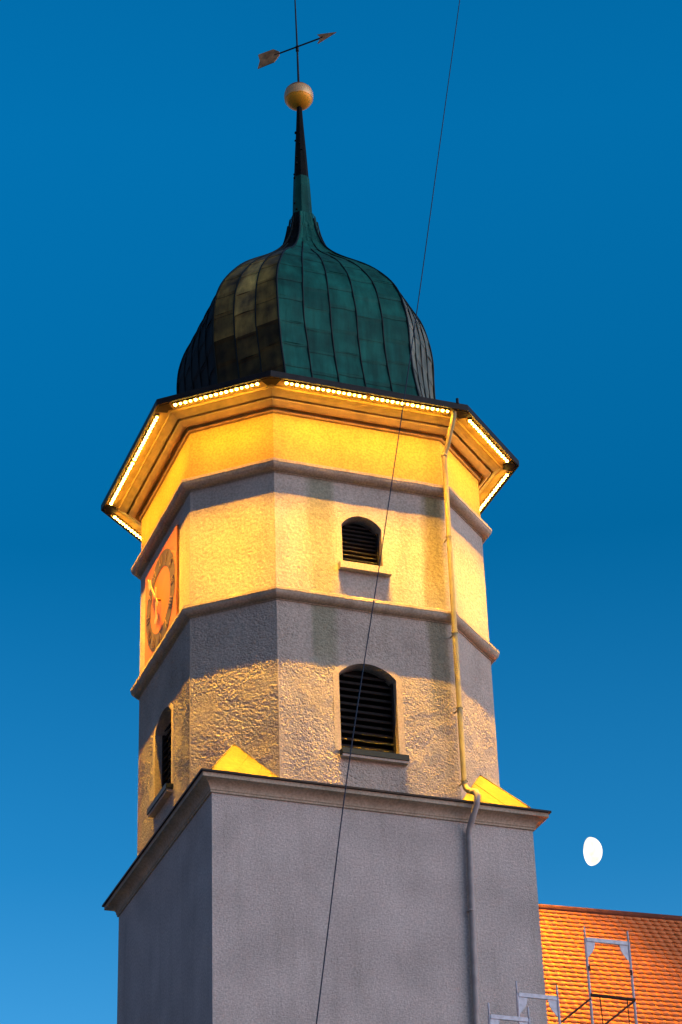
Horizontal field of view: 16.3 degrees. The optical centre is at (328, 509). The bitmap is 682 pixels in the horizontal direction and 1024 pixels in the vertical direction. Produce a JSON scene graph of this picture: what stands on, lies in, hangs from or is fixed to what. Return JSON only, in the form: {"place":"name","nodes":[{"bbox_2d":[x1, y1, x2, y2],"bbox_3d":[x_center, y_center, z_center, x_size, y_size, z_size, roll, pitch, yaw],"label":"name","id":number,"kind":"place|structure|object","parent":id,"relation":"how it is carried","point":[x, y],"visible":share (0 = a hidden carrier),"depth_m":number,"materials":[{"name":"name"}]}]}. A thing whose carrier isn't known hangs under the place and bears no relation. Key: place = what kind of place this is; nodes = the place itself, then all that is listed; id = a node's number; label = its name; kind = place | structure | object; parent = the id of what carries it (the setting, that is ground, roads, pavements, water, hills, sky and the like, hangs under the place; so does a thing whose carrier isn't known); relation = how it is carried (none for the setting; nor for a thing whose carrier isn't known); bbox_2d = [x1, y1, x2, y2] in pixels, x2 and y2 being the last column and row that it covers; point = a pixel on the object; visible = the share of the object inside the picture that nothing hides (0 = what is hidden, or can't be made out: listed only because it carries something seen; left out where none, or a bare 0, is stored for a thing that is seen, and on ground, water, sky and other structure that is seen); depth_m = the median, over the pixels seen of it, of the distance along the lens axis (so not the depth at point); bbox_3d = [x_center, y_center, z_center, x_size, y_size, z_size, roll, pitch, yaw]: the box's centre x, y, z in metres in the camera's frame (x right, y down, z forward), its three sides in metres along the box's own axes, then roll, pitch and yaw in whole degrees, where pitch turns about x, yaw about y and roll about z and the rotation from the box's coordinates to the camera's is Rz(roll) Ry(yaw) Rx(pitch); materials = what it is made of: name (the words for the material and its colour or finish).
{"place":"outdoors","nodes":[
{"label":"outdoors","id":0,"kind":"place"},
{"bbox_2d":[101,0,550,1023],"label":"church tower","id":1,"kind":"structure","parent":0,"point":[245,502],"depth_m":50.79,"materials":[{"name":"paint"}]},
{"bbox_2d":[147,701,173,817],"bbox_3d":[-3.504,5.327,51.638,0.505,2.399,1.580,9,-33,-18],"label":"louvred window","id":2,"kind":"structure","parent":1,"relation":"in","point":[163,732],"depth_m":52.08,"materials":[{"name":"paint"}]},
{"bbox_2d":[336,512,391,577],"bbox_3d":[0.704,0.765,52.143,1.210,1.554,0.490,9,-33,-18],"label":"louvred window","id":3,"kind":"structure","parent":1,"relation":"in","point":[359,535],"depth_m":52.27,"materials":[{"name":"paint"}]},
{"bbox_2d":[333,658,408,765],"bbox_3d":[0.817,4.238,50.056,1.580,2.399,0.505,9,-33,-18],"label":"louvred window","id":4,"kind":"structure","parent":1,"relation":"in","point":[379,732],"depth_m":50.20,"materials":[{"name":"paint"}]},
{"bbox_2d":[0,0,681,1023],"label":"sky","id":5,"kind":"structure","parent":0,"point":[147,154],"materials":[{"name":"blue"}]},
{"bbox_2d":[316,0,459,1023],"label":"cable","id":6,"kind":"object","parent":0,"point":[379,563],"visible":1,"depth_m":17.49,"materials":[{"name":"black metal"}]},
{"bbox_2d":[583,837,601,865],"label":"moon","id":7,"kind":"object","parent":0,"point":[592,850],"visible":1,"depth_m":1959.51,"materials":[{"name":"white"}]},
{"bbox_2d":[538,904,681,1023],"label":"church nave","id":8,"kind":"structure","parent":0,"point":[655,940],"depth_m":53.32,"materials":[{"name":"orange tile"}]},
{"label":"ground","id":9,"kind":"structure","parent":0,"visible":0},
{"bbox_2d":[487,1002,530,1023],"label":"scaffold frame","id":10,"kind":"object","parent":9,"relation":"on","point":[494,1019],"visible":1,"depth_m":40.16,"materials":[{"name":"metal"}]},
{"bbox_2d":[515,981,560,1023],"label":"scaffold frame","id":11,"kind":"object","parent":9,"relation":"on","point":[521,1001],"visible":0.96,"depth_m":40.99,"materials":[{"name":"metal"}]},
{"bbox_2d":[561,926,637,1023],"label":"scaffold frame","id":12,"kind":"object","parent":9,"relation":"on","point":[589,944],"visible":1,"depth_m":42.16,"materials":[{"name":"metal"}]}
]}

